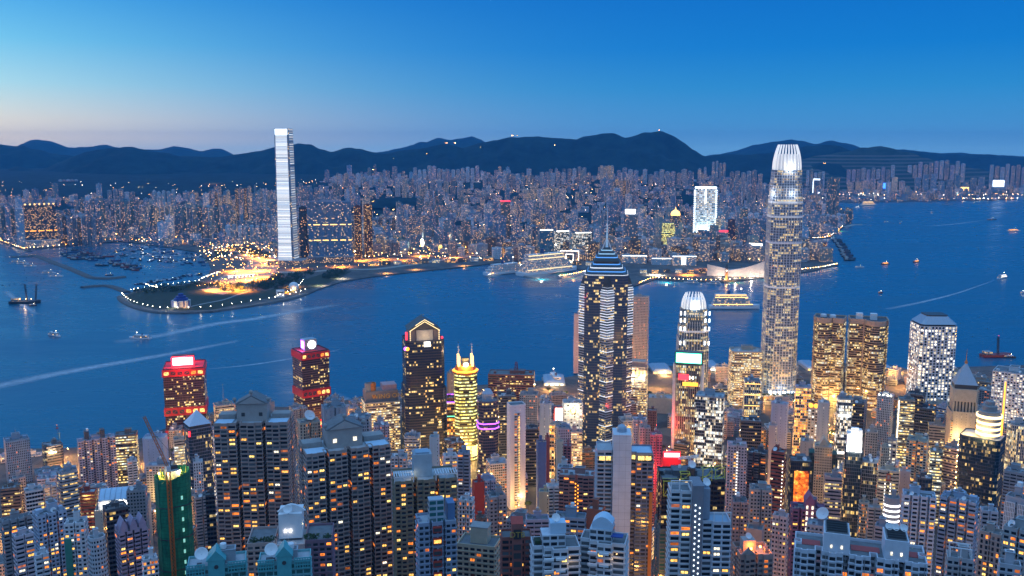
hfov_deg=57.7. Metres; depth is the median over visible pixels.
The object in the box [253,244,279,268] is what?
slip road
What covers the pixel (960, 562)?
apartment tower
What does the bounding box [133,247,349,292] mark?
park wood
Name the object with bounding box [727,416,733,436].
infill block
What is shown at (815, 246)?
city block
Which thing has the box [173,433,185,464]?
office tower
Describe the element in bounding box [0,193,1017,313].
peninsula ground
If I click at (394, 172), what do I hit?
estate tower
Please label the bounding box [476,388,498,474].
violet neon tower
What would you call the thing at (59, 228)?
estate tower
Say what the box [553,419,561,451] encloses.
infill block
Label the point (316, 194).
estate tower
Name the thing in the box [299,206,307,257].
dark slim tower
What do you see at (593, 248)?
city block
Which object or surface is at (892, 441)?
office tower
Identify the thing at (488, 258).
quay shed
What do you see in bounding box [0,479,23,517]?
office tower
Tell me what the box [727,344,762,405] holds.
office tower
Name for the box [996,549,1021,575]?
apartment tower
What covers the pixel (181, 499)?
netted tower
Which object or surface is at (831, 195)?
estate tower
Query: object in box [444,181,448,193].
estate tower
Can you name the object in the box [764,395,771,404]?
quay block
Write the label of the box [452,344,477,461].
gold lit tower
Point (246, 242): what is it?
estate tower
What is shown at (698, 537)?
apartment building
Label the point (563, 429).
office tower
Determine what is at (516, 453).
white slab tower
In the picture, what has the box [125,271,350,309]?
park lawn
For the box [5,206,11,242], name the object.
estate tower
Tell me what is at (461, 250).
city block
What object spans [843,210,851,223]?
green block
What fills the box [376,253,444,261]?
worksite ground
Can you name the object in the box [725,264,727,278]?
clock tower
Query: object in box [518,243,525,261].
city block
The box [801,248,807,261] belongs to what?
city block
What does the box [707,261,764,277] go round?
culture hall
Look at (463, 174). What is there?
estate tower
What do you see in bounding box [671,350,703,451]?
bank tower
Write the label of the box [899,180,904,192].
estate tower
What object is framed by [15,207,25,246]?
pale slab
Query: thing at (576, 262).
quay shed
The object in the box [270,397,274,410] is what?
terminal block
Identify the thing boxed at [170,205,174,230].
estate tower
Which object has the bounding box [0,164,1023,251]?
distant city
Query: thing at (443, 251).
city block
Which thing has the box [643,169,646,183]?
estate tower
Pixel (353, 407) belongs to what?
infill block
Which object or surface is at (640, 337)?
office tower
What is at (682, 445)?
infill block
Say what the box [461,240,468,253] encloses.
city block
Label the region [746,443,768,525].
apartment tower
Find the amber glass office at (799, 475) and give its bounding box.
[786,453,811,539]
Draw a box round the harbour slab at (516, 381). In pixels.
[488,362,534,400]
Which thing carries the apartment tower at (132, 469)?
on the island ground at (664, 383)
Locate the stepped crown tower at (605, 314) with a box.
[578,207,633,447]
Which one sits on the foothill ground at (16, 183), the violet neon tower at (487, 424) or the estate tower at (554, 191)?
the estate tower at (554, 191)
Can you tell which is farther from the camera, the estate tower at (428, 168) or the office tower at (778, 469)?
the estate tower at (428, 168)
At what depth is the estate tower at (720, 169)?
7896.91 m
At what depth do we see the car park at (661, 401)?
1465.14 m
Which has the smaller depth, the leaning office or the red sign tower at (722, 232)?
the leaning office
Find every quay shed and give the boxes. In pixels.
[368,261,378,265]
[381,261,389,264]
[394,261,401,264]
[406,260,417,263]
[419,259,428,263]
[432,259,439,262]
[445,258,455,262]
[458,258,466,261]
[470,257,477,260]
[483,257,493,260]
[573,261,580,264]
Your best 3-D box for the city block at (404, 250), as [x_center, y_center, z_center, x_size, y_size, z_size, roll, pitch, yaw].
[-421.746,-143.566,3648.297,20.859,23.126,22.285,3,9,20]
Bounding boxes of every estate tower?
[0,205,5,237]
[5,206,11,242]
[10,207,15,235]
[57,217,62,244]
[62,215,67,244]
[67,216,72,245]
[72,217,77,244]
[74,199,78,227]
[77,217,81,245]
[79,200,83,212]
[82,216,87,244]
[84,200,88,228]
[86,216,92,245]
[89,198,93,225]
[92,217,96,245]
[94,198,99,216]
[96,216,102,244]
[99,199,104,222]
[105,199,109,226]
[107,190,111,203]
[110,199,114,226]
[113,189,117,203]
[115,201,120,236]
[119,189,123,203]
[120,201,125,236]
[124,192,129,201]
[125,200,129,233]
[130,191,134,202]
[130,199,134,223]
[135,199,140,234]
[152,190,156,205]
[155,206,159,227]
[157,191,160,216]
[160,205,164,220]
[162,190,165,215]
[165,205,168,215]
[167,191,170,213]
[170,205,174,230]
[171,189,175,220]
[181,206,186,232]
[187,206,192,233]
[192,206,197,232]
[198,205,203,237]
[203,206,208,237]
[209,206,213,238]
[214,207,219,232]
[215,192,217,207]
[219,195,221,214]
[220,206,224,235]
[225,206,229,224]
[226,190,230,211]
[226,224,230,235]
[232,224,235,243]
[235,188,239,219]
[238,225,241,236]
[239,187,243,216]
[243,188,247,219]
[244,226,248,244]
[247,186,252,222]
[250,225,254,243]
[255,225,259,241]
[257,192,258,208]
[259,188,261,208]
[261,223,265,235]
[262,188,264,208]
[265,189,267,207]
[267,224,271,239]
[268,191,270,208]
[270,189,272,210]
[299,183,303,206]
[304,190,308,205]
[309,188,313,200]
[314,187,318,200]
[319,189,323,200]
[325,186,328,199]
[338,174,342,187]
[344,173,348,184]
[356,173,360,186]
[367,175,372,187]
[379,177,383,186]
[392,166,397,180]
[392,217,395,233]
[395,178,400,196]
[402,179,407,197]
[409,178,413,193]
[413,167,416,179]
[416,180,420,191]
[418,169,421,179]
[423,169,425,179]
[423,183,427,193]
[427,165,430,175]
[430,182,434,189]
[432,166,435,179]
[436,180,441,191]
[437,168,440,179]
[442,170,445,181]
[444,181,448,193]
[447,169,449,181]
[450,178,455,194]
[451,170,454,177]
[456,169,459,181]
[457,181,462,197]
[461,168,464,182]
[466,167,469,181]
[471,168,473,182]
[475,165,478,180]
[483,175,486,186]
[488,174,490,184]
[492,176,495,186]
[502,175,505,186]
[506,173,509,186]
[511,174,514,187]
[521,176,524,187]
[523,189,528,200]
[530,186,536,200]
[537,189,543,202]
[540,172,543,184]
[544,187,550,208]
[545,172,548,186]
[550,173,554,186]
[552,187,557,208]
[556,171,559,187]
[559,188,565,210]
[561,172,564,187]
[567,169,571,182]
[572,168,576,182]
[577,166,580,180]
[582,167,586,183]
[600,165,602,179]
[602,210,605,219]
[603,166,606,176]
[607,165,609,179]
[610,165,613,178]
[611,179,614,198]
[615,179,618,187]
[616,211,619,225]
[617,170,620,179]
[619,180,622,195]
[620,211,623,224]
[622,167,626,182]
[623,180,625,198]
[626,180,629,193]
[628,169,632,183]
[634,170,638,183]
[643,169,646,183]
[648,174,652,185]
[654,171,658,185]
[659,169,663,183]
[665,171,669,182]
[671,171,675,186]
[676,173,680,183]
[682,169,686,186]
[688,171,691,186]
[711,162,714,181]
[715,161,718,184]
[719,163,721,183]
[722,162,725,176]
[724,206,728,218]
[729,171,733,193]
[730,212,734,218]
[735,171,739,193]
[736,211,739,223]
[741,172,745,199]
[746,171,750,197]
[748,212,752,219]
[752,170,756,196]
[757,174,762,200]
[806,170,809,185]
[809,169,812,191]
[821,171,824,189]
[825,177,829,215]
[829,176,833,216]
[832,178,836,214]
[835,177,839,214]
[842,214,845,224]
[846,169,850,183]
[847,182,853,192]
[851,169,855,181]
[855,181,860,190]
[856,169,860,180]
[861,167,865,179]
[862,180,868,192]
[866,169,870,183]
[870,178,875,191]
[871,167,874,178]
[876,169,880,179]
[877,180,882,190]
[881,167,884,182]
[886,169,889,181]
[891,165,894,176]
[891,177,897,191]
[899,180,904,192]
[908,165,911,172]
[913,165,917,177]
[914,177,920,191]
[918,162,922,178]
[922,174,928,191]
[923,164,927,174]
[929,163,932,178]
[930,174,936,188]
[934,161,938,178]
[938,181,944,190]
[939,160,943,179]
[944,160,949,179]
[946,179,952,187]
[950,165,954,182]
[954,175,960,188]
[955,161,959,174]
[960,163,965,182]
[962,181,968,186]
[970,178,976,191]
[978,177,984,191]
[989,165,993,183]
[994,166,999,179]
[1000,167,1004,179]
[1005,164,1009,183]
[1010,166,1015,187]
[1015,165,1020,187]
[1021,167,1023,186]
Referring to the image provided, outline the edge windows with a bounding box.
[949,420,952,441]
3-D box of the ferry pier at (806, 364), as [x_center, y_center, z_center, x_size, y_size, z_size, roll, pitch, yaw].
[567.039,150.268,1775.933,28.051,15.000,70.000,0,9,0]
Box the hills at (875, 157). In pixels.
[770,146,1020,191]
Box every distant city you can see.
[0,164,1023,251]
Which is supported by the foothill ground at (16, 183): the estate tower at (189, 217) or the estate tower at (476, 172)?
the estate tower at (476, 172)
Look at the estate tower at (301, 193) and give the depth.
5152.70 m
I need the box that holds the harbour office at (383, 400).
[361,381,401,450]
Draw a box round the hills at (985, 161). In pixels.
[900,150,1023,168]
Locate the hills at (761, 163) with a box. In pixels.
[707,145,851,179]
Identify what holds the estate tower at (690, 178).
on the foothill ground at (16, 183)
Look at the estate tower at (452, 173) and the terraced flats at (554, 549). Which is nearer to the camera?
the terraced flats at (554, 549)
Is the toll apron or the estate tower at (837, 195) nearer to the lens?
the toll apron
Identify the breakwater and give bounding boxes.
[0,240,31,251]
[11,255,126,279]
[80,284,129,292]
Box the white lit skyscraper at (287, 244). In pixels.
[267,129,307,265]
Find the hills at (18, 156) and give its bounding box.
[0,144,73,168]
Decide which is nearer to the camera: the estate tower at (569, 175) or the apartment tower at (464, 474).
the apartment tower at (464, 474)
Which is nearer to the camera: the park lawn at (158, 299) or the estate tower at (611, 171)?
the park lawn at (158, 299)
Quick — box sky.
[0,0,1023,155]
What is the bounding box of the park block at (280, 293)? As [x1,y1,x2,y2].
[276,289,284,296]
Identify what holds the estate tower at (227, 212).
on the peninsula ground at (223, 263)
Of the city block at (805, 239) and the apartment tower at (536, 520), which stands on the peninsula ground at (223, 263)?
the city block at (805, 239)
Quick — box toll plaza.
[227,274,254,277]
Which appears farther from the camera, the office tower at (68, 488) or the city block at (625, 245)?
the city block at (625, 245)
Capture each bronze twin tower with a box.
[811,313,846,407]
[844,312,888,410]
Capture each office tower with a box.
[0,452,4,462]
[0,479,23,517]
[24,483,43,513]
[42,433,63,467]
[56,461,80,517]
[80,483,97,531]
[102,499,128,575]
[115,427,139,483]
[126,480,150,546]
[142,430,168,472]
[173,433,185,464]
[205,487,216,551]
[208,420,217,514]
[213,392,233,421]
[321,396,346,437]
[429,432,439,465]
[447,368,453,394]
[447,392,454,436]
[497,388,515,459]
[519,388,538,424]
[526,424,538,485]
[540,397,550,438]
[549,420,554,482]
[556,422,570,444]
[562,395,581,427]
[571,422,581,467]
[573,311,578,372]
[631,359,647,416]
[632,294,649,364]
[660,450,680,465]
[676,292,709,390]
[694,388,724,472]
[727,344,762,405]
[739,415,761,461]
[742,352,760,416]
[767,421,777,483]
[770,443,786,537]
[771,397,788,448]
[792,380,810,454]
[800,429,813,455]
[807,403,817,441]
[808,435,837,502]
[816,397,829,441]
[823,464,841,519]
[834,391,852,469]
[840,444,862,537]
[852,397,864,438]
[860,453,877,503]
[864,422,877,457]
[875,391,893,451]
[876,461,898,513]
[879,443,889,465]
[887,434,896,466]
[895,393,914,468]
[898,466,910,525]
[905,432,928,484]
[908,387,925,434]
[914,401,936,434]
[927,418,944,475]
[928,443,942,524]
[954,367,959,375]
[974,375,991,388]
[990,365,1023,422]
[1003,417,1023,469]
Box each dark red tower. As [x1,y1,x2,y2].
[353,205,361,258]
[363,204,372,257]
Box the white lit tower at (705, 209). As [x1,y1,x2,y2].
[693,187,717,231]
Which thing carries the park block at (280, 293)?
on the peninsula ground at (223, 263)
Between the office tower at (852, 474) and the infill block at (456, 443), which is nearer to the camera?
the office tower at (852, 474)
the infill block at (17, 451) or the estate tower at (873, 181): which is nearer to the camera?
the infill block at (17, 451)
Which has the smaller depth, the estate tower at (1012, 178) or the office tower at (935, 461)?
the office tower at (935, 461)
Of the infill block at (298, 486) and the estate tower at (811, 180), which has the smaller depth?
the infill block at (298, 486)
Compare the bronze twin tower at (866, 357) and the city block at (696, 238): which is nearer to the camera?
the bronze twin tower at (866, 357)
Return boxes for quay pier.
[485,274,501,277]
[523,273,551,277]
[557,273,584,278]
[842,224,862,227]
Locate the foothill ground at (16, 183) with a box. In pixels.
[0,167,1022,216]
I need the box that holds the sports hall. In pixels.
[94,484,153,552]
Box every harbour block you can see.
[503,246,514,257]
[621,254,646,262]
[651,257,671,264]
[671,255,696,265]
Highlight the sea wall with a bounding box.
[117,293,309,313]
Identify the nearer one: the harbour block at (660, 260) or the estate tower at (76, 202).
the harbour block at (660, 260)
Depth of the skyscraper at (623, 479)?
672.27 m
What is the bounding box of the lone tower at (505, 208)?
[500,200,509,238]
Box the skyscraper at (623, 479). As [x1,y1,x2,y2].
[594,424,653,575]
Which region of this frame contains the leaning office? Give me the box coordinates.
[661,222,674,244]
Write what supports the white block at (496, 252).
on the peninsula ground at (223, 263)
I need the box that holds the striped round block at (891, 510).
[883,489,899,523]
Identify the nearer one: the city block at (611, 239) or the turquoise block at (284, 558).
the turquoise block at (284, 558)
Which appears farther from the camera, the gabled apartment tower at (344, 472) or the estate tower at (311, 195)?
the estate tower at (311, 195)
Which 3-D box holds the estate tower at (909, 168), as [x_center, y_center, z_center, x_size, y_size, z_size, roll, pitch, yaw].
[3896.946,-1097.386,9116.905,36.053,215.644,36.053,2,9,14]
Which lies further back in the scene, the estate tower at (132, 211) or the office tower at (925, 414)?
the estate tower at (132, 211)
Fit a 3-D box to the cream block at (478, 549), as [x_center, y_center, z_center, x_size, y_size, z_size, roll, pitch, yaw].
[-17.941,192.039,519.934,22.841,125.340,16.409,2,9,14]
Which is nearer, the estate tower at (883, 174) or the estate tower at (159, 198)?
the estate tower at (159, 198)
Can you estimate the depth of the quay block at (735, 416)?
1374.25 m
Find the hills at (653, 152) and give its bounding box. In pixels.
[8,131,1005,192]
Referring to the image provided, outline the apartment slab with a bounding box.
[23,203,59,247]
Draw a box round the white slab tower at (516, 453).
[507,401,525,509]
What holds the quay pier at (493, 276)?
in the water
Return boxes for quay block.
[208,413,213,424]
[349,396,361,412]
[398,392,401,405]
[540,394,549,400]
[549,391,566,404]
[551,403,559,416]
[668,411,671,427]
[708,367,710,381]
[713,382,727,395]
[715,362,727,381]
[724,378,727,385]
[725,400,729,408]
[727,406,742,413]
[727,412,741,431]
[742,401,763,414]
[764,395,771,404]
[774,396,792,406]
[784,391,794,406]
[788,408,793,429]
[796,373,802,383]
[871,408,875,417]
[887,374,897,385]
[888,365,900,379]
[893,394,897,410]
[928,398,948,405]
[936,398,946,415]
[936,412,943,421]
[943,411,946,426]
[973,373,987,377]
[977,385,990,404]
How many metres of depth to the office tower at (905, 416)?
1160.18 m
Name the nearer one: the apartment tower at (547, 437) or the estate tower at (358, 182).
the apartment tower at (547, 437)
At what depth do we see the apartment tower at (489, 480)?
818.71 m
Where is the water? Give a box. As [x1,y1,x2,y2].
[0,194,1023,447]
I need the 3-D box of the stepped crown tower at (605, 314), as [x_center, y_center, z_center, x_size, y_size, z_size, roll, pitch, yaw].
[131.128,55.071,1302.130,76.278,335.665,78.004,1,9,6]
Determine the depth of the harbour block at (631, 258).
3356.65 m
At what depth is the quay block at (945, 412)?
1382.58 m
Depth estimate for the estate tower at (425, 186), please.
6526.27 m
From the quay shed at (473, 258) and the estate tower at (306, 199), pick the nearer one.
the quay shed at (473, 258)
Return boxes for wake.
[0,345,213,385]
[153,311,295,336]
[903,288,971,305]
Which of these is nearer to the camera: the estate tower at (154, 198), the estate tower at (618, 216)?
the estate tower at (618, 216)
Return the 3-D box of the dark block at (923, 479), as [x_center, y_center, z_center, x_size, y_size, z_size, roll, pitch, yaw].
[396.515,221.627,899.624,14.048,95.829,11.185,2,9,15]
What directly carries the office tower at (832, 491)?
on the island ground at (664, 383)
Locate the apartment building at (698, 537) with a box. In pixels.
[665,476,731,575]
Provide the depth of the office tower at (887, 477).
910.83 m
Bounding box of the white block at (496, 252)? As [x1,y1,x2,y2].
[492,247,501,258]
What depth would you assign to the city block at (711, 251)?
3423.52 m
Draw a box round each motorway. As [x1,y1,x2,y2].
[199,246,267,290]
[254,255,474,272]
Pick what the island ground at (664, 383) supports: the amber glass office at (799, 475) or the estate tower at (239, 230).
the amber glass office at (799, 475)
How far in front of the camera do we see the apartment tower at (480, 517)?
632.95 m
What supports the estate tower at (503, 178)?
on the foothill ground at (16, 183)
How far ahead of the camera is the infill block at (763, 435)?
1291.63 m
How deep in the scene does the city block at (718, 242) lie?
3564.63 m
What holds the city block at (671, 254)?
on the peninsula ground at (223, 263)
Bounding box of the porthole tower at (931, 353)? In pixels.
[906,312,956,401]
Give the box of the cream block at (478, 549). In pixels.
[457,521,499,575]
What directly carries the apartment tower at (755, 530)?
on the island ground at (664, 383)
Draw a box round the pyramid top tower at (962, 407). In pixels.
[944,355,978,445]
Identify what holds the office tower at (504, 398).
on the island ground at (664, 383)
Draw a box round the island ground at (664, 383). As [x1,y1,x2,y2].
[0,363,1023,575]
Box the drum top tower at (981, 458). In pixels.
[955,382,1005,512]
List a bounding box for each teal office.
[537,229,552,252]
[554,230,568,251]
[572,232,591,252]
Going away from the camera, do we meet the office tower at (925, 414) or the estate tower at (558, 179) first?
the office tower at (925, 414)
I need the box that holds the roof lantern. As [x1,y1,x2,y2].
[846,427,862,451]
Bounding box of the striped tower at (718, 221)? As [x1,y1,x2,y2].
[716,217,720,229]
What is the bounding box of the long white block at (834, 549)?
[793,519,927,575]
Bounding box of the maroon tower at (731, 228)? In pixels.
[728,219,734,239]
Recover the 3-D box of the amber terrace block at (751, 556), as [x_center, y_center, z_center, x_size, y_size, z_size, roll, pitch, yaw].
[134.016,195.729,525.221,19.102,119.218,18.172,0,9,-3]
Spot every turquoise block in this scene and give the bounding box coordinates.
[186,542,247,575]
[257,539,312,575]
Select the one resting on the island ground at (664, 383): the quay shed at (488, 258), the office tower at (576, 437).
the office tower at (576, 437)
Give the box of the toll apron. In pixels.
[204,255,278,294]
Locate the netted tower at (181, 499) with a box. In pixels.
[154,464,194,575]
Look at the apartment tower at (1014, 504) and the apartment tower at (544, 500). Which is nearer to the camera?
the apartment tower at (1014, 504)
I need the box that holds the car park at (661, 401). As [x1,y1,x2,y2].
[648,388,671,413]
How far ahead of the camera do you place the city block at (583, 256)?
3452.58 m
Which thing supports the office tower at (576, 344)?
on the island ground at (664, 383)
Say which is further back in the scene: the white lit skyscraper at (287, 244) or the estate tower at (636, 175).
the estate tower at (636, 175)
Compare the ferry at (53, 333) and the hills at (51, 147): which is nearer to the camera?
the ferry at (53, 333)
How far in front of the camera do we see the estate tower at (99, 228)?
3976.77 m
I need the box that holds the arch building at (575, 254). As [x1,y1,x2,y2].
[560,250,578,260]
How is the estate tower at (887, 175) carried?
on the foothill ground at (16, 183)
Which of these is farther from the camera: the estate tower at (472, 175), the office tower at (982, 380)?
the estate tower at (472, 175)
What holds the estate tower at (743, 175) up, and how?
on the foothill ground at (16, 183)
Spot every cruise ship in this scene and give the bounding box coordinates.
[483,260,519,275]
[515,244,576,276]
[708,290,759,308]
[860,200,876,205]
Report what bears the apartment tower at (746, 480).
on the island ground at (664, 383)
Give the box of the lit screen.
[554,406,561,420]
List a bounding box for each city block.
[352,241,354,253]
[373,244,381,255]
[376,233,384,252]
[376,236,383,253]
[385,238,397,253]
[388,241,399,255]
[401,248,407,253]
[413,248,419,254]
[440,248,447,253]
[448,240,456,255]
[458,246,464,255]
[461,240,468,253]
[468,244,474,253]
[475,243,487,256]
[486,236,496,254]
[502,242,511,253]
[504,252,513,261]
[505,247,512,252]
[512,245,517,260]
[516,236,525,244]
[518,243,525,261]
[526,245,534,253]
[563,240,569,258]
[576,245,585,252]
[580,253,585,259]
[588,241,599,260]
[601,243,614,249]
[602,235,614,243]
[613,249,623,257]
[614,237,622,248]
[623,240,627,252]
[630,238,640,254]
[638,236,649,248]
[647,246,653,260]
[648,248,661,261]
[653,234,660,248]
[661,244,666,254]
[667,237,680,250]
[669,252,680,260]
[671,246,681,252]
[678,247,688,254]
[684,237,692,247]
[687,246,693,254]
[693,235,701,251]
[698,239,709,260]
[709,241,712,260]
[716,235,725,250]
[719,252,728,261]
[720,237,730,252]
[720,242,729,255]
[732,247,743,260]
[740,250,748,261]
[749,245,755,260]
[752,245,764,260]
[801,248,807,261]
[802,237,809,241]
[802,241,808,247]
[804,247,809,260]
[809,241,822,259]
[819,247,832,261]
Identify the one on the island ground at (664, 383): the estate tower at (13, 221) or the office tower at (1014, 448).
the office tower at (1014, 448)
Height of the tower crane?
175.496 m
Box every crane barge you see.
[8,284,40,303]
[979,336,1010,357]
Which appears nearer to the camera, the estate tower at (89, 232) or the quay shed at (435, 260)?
the quay shed at (435, 260)
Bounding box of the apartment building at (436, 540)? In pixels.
[415,495,457,575]
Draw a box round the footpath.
[185,290,250,307]
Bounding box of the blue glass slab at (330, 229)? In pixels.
[307,200,354,262]
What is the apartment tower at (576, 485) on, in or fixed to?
on the island ground at (664, 383)
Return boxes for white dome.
[289,282,298,290]
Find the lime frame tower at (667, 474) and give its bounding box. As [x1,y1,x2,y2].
[653,455,724,575]
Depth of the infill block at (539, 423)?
1342.36 m
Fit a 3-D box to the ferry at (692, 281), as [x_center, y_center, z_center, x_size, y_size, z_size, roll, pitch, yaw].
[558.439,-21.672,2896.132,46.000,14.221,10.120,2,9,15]
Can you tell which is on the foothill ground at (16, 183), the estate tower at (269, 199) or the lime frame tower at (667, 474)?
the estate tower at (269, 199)
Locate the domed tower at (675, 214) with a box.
[670,207,680,222]
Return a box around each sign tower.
[625,209,637,236]
[716,230,727,236]
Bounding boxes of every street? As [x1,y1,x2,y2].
[140,454,863,470]
[216,507,1000,518]
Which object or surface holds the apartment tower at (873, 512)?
on the island ground at (664, 383)
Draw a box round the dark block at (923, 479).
[915,469,932,491]
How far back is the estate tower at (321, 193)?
5525.48 m
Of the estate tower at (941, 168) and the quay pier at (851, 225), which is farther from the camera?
the estate tower at (941, 168)
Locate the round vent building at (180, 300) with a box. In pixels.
[171,293,190,307]
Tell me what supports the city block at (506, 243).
on the peninsula ground at (223, 263)
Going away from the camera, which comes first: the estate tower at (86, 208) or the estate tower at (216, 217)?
the estate tower at (216, 217)
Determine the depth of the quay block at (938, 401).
1474.36 m
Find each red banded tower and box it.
[162,354,208,439]
[291,334,330,427]
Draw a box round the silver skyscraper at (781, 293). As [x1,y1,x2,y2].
[761,145,802,400]
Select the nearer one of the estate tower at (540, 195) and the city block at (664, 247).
the city block at (664, 247)
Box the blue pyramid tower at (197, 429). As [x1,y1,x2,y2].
[183,410,214,491]
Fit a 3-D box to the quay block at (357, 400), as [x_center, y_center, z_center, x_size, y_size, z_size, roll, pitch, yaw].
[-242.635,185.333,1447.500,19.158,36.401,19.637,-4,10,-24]
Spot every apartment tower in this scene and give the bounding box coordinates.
[0,509,32,575]
[11,467,25,512]
[11,526,35,575]
[31,449,41,456]
[32,489,66,575]
[34,546,50,575]
[42,478,57,507]
[64,507,89,575]
[77,428,118,487]
[87,527,107,575]
[114,511,148,575]
[127,456,137,485]
[141,547,158,575]
[193,454,203,492]
[193,485,207,549]
[213,390,297,562]
[297,410,320,500]
[297,413,392,575]
[348,407,371,431]
[373,415,389,442]
[386,438,393,575]
[391,449,407,573]
[442,448,458,540]
[458,445,470,539]
[458,492,474,538]
[472,474,483,519]
[475,511,485,521]
[476,473,495,521]
[486,483,506,535]
[525,507,548,535]
[536,435,545,506]
[539,485,548,515]
[545,433,549,482]
[546,479,558,517]
[556,435,562,482]
[556,502,586,543]
[557,456,572,481]
[558,465,594,526]
[563,439,571,463]
[587,497,604,528]
[632,409,646,443]
[639,415,650,444]
[647,406,656,431]
[649,428,661,521]
[725,438,746,517]
[729,492,747,575]
[745,465,746,496]
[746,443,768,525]
[747,481,772,548]
[747,519,763,540]
[770,509,788,575]
[786,489,824,575]
[806,507,828,533]
[856,495,868,538]
[865,498,880,539]
[874,516,887,540]
[900,482,936,575]
[934,487,979,575]
[944,541,973,575]
[974,503,998,575]
[976,521,1002,575]
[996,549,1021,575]
[999,459,1023,529]
[1000,509,1023,575]
[1002,481,1023,529]
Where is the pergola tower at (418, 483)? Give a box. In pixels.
[391,440,457,575]
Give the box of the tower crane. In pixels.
[143,416,177,575]
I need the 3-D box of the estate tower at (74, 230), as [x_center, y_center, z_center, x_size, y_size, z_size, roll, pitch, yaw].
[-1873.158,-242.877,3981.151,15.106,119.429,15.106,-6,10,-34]
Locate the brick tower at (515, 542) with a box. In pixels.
[500,516,531,575]
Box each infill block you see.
[0,526,2,553]
[0,553,4,575]
[3,431,32,481]
[34,465,60,484]
[37,467,58,504]
[79,481,85,515]
[89,482,108,498]
[139,471,146,484]
[146,456,174,501]
[151,502,156,534]
[169,422,182,447]
[191,489,194,524]
[193,525,195,551]
[216,519,218,543]
[289,402,307,435]
[296,462,297,485]
[297,472,299,501]
[324,393,343,403]
[346,402,357,415]
[404,429,420,460]
[408,460,411,467]
[443,436,464,454]
[486,453,506,495]
[507,508,527,528]
[526,472,527,493]
[538,415,539,434]
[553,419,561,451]
[582,445,594,468]
[618,413,634,433]
[631,400,636,416]
[651,527,654,559]
[674,438,689,464]
[724,408,727,440]
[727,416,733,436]
[761,426,765,448]
[764,422,770,441]
[767,428,790,448]
[838,465,861,498]
[853,395,866,431]
[875,456,899,496]
[940,482,945,495]
[941,439,958,490]
[978,500,988,518]
[1000,420,1006,434]
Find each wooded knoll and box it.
[360,197,415,207]
[455,220,478,227]
[583,215,624,223]
[676,195,717,203]
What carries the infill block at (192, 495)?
on the island ground at (664, 383)
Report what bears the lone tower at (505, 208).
on the peninsula ground at (223, 263)
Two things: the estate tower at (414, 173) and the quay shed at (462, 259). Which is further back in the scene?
the estate tower at (414, 173)
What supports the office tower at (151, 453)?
on the island ground at (664, 383)
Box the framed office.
[812,179,822,193]
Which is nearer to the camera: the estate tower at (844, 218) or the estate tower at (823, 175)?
the estate tower at (844, 218)
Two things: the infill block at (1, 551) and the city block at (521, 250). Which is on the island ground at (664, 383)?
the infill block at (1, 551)
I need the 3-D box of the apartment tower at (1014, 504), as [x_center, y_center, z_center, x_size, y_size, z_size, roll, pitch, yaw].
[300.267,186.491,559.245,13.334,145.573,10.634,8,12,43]
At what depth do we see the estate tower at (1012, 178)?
8784.45 m
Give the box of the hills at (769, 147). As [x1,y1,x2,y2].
[708,139,1023,157]
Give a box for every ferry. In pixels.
[42,269,55,273]
[48,331,60,336]
[129,333,150,338]
[550,368,560,379]
[684,279,698,282]
[706,281,720,284]
[997,273,1006,278]
[1003,354,1015,357]
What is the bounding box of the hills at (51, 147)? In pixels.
[18,136,483,157]
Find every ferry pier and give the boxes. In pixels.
[542,374,564,385]
[648,363,671,373]
[708,360,715,370]
[797,360,811,370]
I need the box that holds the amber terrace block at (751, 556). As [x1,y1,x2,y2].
[730,532,773,575]
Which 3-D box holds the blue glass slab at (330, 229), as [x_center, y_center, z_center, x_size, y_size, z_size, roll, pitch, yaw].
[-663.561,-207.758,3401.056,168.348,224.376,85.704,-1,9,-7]
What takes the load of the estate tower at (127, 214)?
on the peninsula ground at (223, 263)
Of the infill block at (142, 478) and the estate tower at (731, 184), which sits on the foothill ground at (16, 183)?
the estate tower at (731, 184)
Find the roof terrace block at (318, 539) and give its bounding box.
[246,503,335,575]
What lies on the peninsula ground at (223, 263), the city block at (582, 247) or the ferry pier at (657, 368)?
the city block at (582, 247)
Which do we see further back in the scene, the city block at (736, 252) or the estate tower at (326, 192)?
the estate tower at (326, 192)
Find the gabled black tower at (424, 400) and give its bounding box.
[401,315,446,453]
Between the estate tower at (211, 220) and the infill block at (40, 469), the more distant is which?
the estate tower at (211, 220)
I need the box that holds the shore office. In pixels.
[991,180,1004,192]
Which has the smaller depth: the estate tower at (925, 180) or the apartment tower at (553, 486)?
the apartment tower at (553, 486)
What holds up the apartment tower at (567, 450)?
on the island ground at (664, 383)
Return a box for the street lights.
[144,181,979,279]
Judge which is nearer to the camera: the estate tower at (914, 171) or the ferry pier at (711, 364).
the ferry pier at (711, 364)
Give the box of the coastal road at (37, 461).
[0,368,992,464]
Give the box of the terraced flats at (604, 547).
[580,511,628,575]
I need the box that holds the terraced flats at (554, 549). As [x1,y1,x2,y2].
[529,513,580,575]
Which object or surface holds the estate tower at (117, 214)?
on the peninsula ground at (223, 263)
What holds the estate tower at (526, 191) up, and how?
on the foothill ground at (16, 183)
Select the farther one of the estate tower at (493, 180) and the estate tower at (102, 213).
the estate tower at (493, 180)
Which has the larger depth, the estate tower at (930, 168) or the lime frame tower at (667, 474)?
the estate tower at (930, 168)
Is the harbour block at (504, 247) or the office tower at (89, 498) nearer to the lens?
the office tower at (89, 498)

